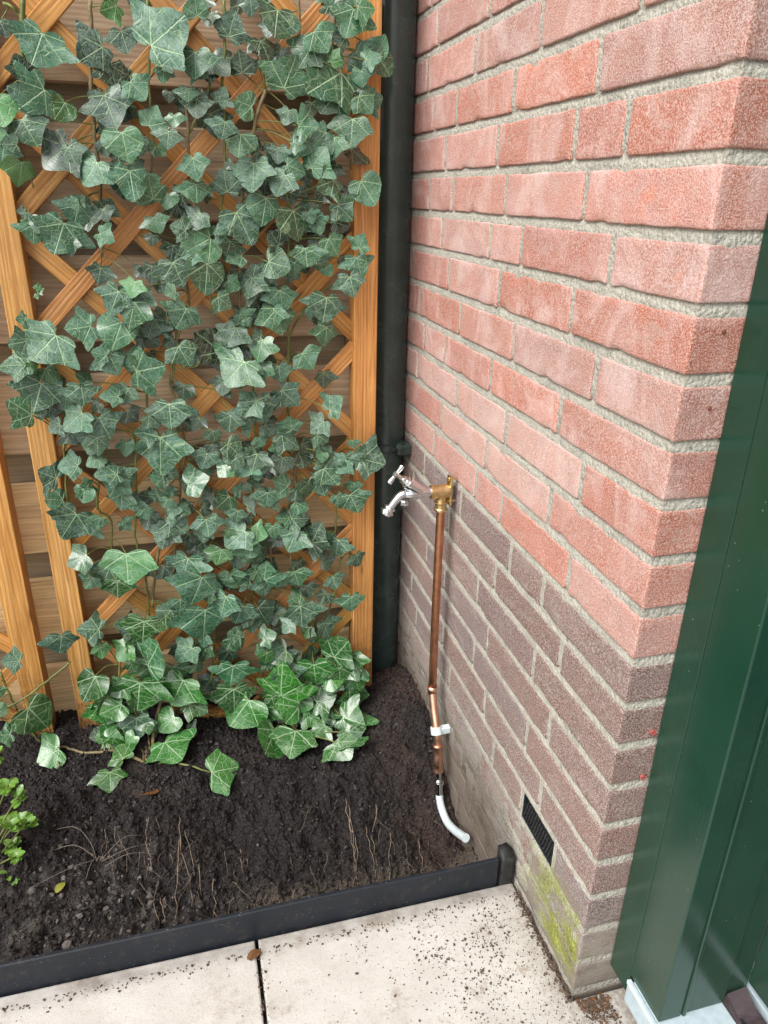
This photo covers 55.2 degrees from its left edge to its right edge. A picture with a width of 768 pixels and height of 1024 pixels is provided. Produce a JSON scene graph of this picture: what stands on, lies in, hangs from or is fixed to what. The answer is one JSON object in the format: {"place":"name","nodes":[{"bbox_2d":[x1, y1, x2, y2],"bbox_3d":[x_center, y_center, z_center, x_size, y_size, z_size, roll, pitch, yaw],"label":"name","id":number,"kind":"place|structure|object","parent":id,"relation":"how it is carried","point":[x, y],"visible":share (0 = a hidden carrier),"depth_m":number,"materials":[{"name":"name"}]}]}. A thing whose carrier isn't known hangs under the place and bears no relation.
{"place":"outdoors","nodes":[
{"label":"outdoors","id":0,"kind":"place"},
{"bbox_2d":[0,659,478,962],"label":"soil","id":1,"kind":"structure","parent":0,"point":[375,767],"depth_m":1.38,"materials":[{"name":"black soil"}]},
{"bbox_2d":[0,746,38,884],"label":"young shrub","id":2,"kind":"object","parent":1,"relation":"on","point":[13,821],"visible":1,"depth_m":1.24,"materials":[{"name":"green plant"}]},
{"bbox_2d":[0,631,79,768],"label":"ivy plant","id":3,"kind":"object","parent":1,"relation":"on","point":[36,715],"visible":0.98,"depth_m":1.44,"materials":[{"name":"green plant"}]},
{"bbox_2d":[55,882,64,892],"bbox_3d":[-0.531,0.615,1.204,0.015,0.006,0.021,2,11,16],"label":"fallen leaf","id":4,"kind":"object","parent":1,"relation":"on","point":[59,887],"visible":1,"depth_m":1.20,"materials":[{"name":"yellow plant"}]},
{"bbox_2d":[37,826,157,884],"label":"dead twigs","id":5,"kind":"object","parent":1,"relation":"on","point":[94,853],"visible":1,"depth_m":1.26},
{"bbox_2d":[0,0,292,795],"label":"ivy plant","id":6,"kind":"object","parent":1,"relation":"on","point":[119,712],"visible":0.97,"depth_m":1.25,"materials":[{"name":"green plant"}]},
{"bbox_2d":[139,789,158,794],"bbox_3d":[-0.453,0.535,1.410,0.035,0.007,0.030,14,27,28],"label":"fallen leaf","id":7,"kind":"object","parent":1,"relation":"on","point":[152,792],"visible":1,"depth_m":1.41,"materials":[{"name":"brown plant"}]},
{"bbox_2d":[0,0,381,728],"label":"trellis","id":8,"kind":"object","parent":1,"relation":"on","point":[358,350],"visible":0.32,"depth_m":1.33,"materials":[{"name":"brown wood"}]},
{"bbox_2d":[2,711,447,961],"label":"pale clods","id":9,"kind":"object","parent":1,"relation":"on","point":[66,944],"visible":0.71,"depth_m":1.21,"materials":[{"name":"soil"}]},
{"bbox_2d":[97,799,453,922],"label":"fine roots","id":10,"kind":"object","parent":1,"relation":"on","point":[247,861],"visible":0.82,"depth_m":1.31,"materials":[{"name":"brown plant"}]},
{"bbox_2d":[196,0,393,762],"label":"ivy plant","id":11,"kind":"object","parent":1,"relation":"on","point":[295,687],"visible":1,"depth_m":1.31,"materials":[{"name":"green plant"}]},
{"bbox_2d":[257,964,266,1023],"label":"sand bed","id":12,"kind":"object","parent":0,"point":[262,995],"depth_m":1.07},
{"bbox_2d":[0,884,637,1023],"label":"paving","id":13,"kind":"structure","parent":0,"point":[304,968],"depth_m":1.03,"materials":[{"name":"beige concrete"}]},
{"bbox_2d":[247,949,260,959],"bbox_3d":[-0.188,0.640,1.062,0.022,0.006,0.016,-1,15,-36],"label":"fallen leaf","id":14,"kind":"object","parent":13,"relation":"on","point":[253,953],"visible":1,"depth_m":1.06,"materials":[{"name":"brown plant"}]},
{"bbox_2d":[1,891,620,1023],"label":"paving crumbs","id":15,"kind":"object","parent":13,"relation":"on","point":[590,1005],"visible":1,"depth_m":1.05,"materials":[{"name":"soil"}]},
{"bbox_2d":[575,992,621,1023],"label":"leaf litter","id":16,"kind":"object","parent":13,"relation":"on","point":[605,1000],"visible":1,"depth_m":1.01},
{"label":"ground","id":17,"kind":"structure","parent":0,"visible":0},
{"bbox_2d":[0,842,514,997],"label":"edging strip","id":18,"kind":"object","parent":17,"relation":"on","point":[34,972],"visible":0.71,"depth_m":1.08,"materials":[{"name":"black plastic"}]},
{"bbox_2d":[396,0,767,1000],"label":"brick pier","id":19,"kind":"structure","parent":17,"relation":"on","point":[588,212],"depth_m":0.92,"materials":[{"name":"red brick"}]},
{"bbox_2d":[372,0,416,669],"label":"downpipe","id":20,"kind":"object","parent":19,"relation":"attached to","point":[397,93],"visible":0.67,"depth_m":1.45,"materials":[{"name":"black plastic"}]},
{"bbox_2d":[428,507,444,773],"bbox_3d":[0.105,0.254,1.383,0.022,0.550,0.085,-5,24,-14],"label":"copper pipe","id":21,"kind":"object","parent":19,"relation":"attached to","point":[437,745],"visible":1,"depth_m":1.41,"materials":[{"name":"brown metal"}]},
{"bbox_2d":[430,724,450,735],"bbox_3d":[0.111,0.430,1.452,0.039,0.024,0.028,-5,24,-14],"label":"pipe clip","id":22,"kind":"object","parent":21,"relation":"attached to","point":[443,729],"visible":0.99,"depth_m":1.45,"materials":[{"name":"white plastic"}]},
{"bbox_2d":[433,774,469,842],"bbox_3d":[0.129,0.578,1.419,0.022,0.080,0.150,-7,25,-18],"label":"waste spout","id":23,"kind":"object","parent":21,"relation":"attached to","point":[449,824],"visible":1,"depth_m":1.45,"materials":[{"name":"white plastic"}]},
{"bbox_2d":[429,474,457,512],"bbox_3d":[0.105,-0.033,1.300,0.049,0.066,0.026,-5,24,-14],"label":"brass elbow","id":24,"kind":"object","parent":19,"relation":"attached to","point":[442,494],"visible":0.98,"depth_m":1.29,"materials":[{"name":"gold metal"}]},
{"bbox_2d":[381,465,431,516],"bbox_3d":[0.042,-0.038,1.279,0.095,0.095,0.025,-5,24,-14],"label":"garden tap","id":25,"kind":"object","parent":24,"relation":"attached to","point":[413,487],"visible":1,"depth_m":1.27,"materials":[{"name":"silver metal"}]},
{"bbox_2d":[522,793,553,866],"bbox_3d":[0.242,0.470,1.097,0.029,0.047,0.098,-5,24,-14],"label":"air vent","id":26,"kind":"object","parent":19,"relation":"attached to","point":[539,831],"visible":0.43,"depth_m":1.10,"materials":[{"name":"black plastic"}]},
{"bbox_2d":[611,213,767,1021],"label":"door frame","id":27,"kind":"object","parent":19,"relation":"attached to","point":[692,922],"visible":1,"depth_m":0.79,"materials":[{"name":"green paint"}]},
{"bbox_2d":[624,962,767,1023],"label":"door sill","id":28,"kind":"structure","parent":27,"relation":"attached to","point":[745,1005],"depth_m":0.92,"materials":[{"name":"white plastic"}]},
{"bbox_2d":[749,923,767,1007],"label":"green door","id":29,"kind":"structure","parent":27,"relation":"attached to","point":[758,980],"depth_m":0.91,"materials":[{"name":"paint"}]},
{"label":"soil","id":30,"kind":"structure","parent":0,"visible":0},
{"bbox_2d":[0,432,55,735],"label":"trellis","id":31,"kind":"object","parent":30,"relation":"on","point":[21,622],"visible":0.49,"depth_m":1.42,"materials":[{"name":"brown wood"}]},
{"bbox_2d":[0,0,349,720],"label":"board fence","id":32,"kind":"object","parent":30,"relation":"on","point":[68,80],"visible":0.15,"depth_m":1.40,"materials":[{"name":"brown wood"}]}
]}

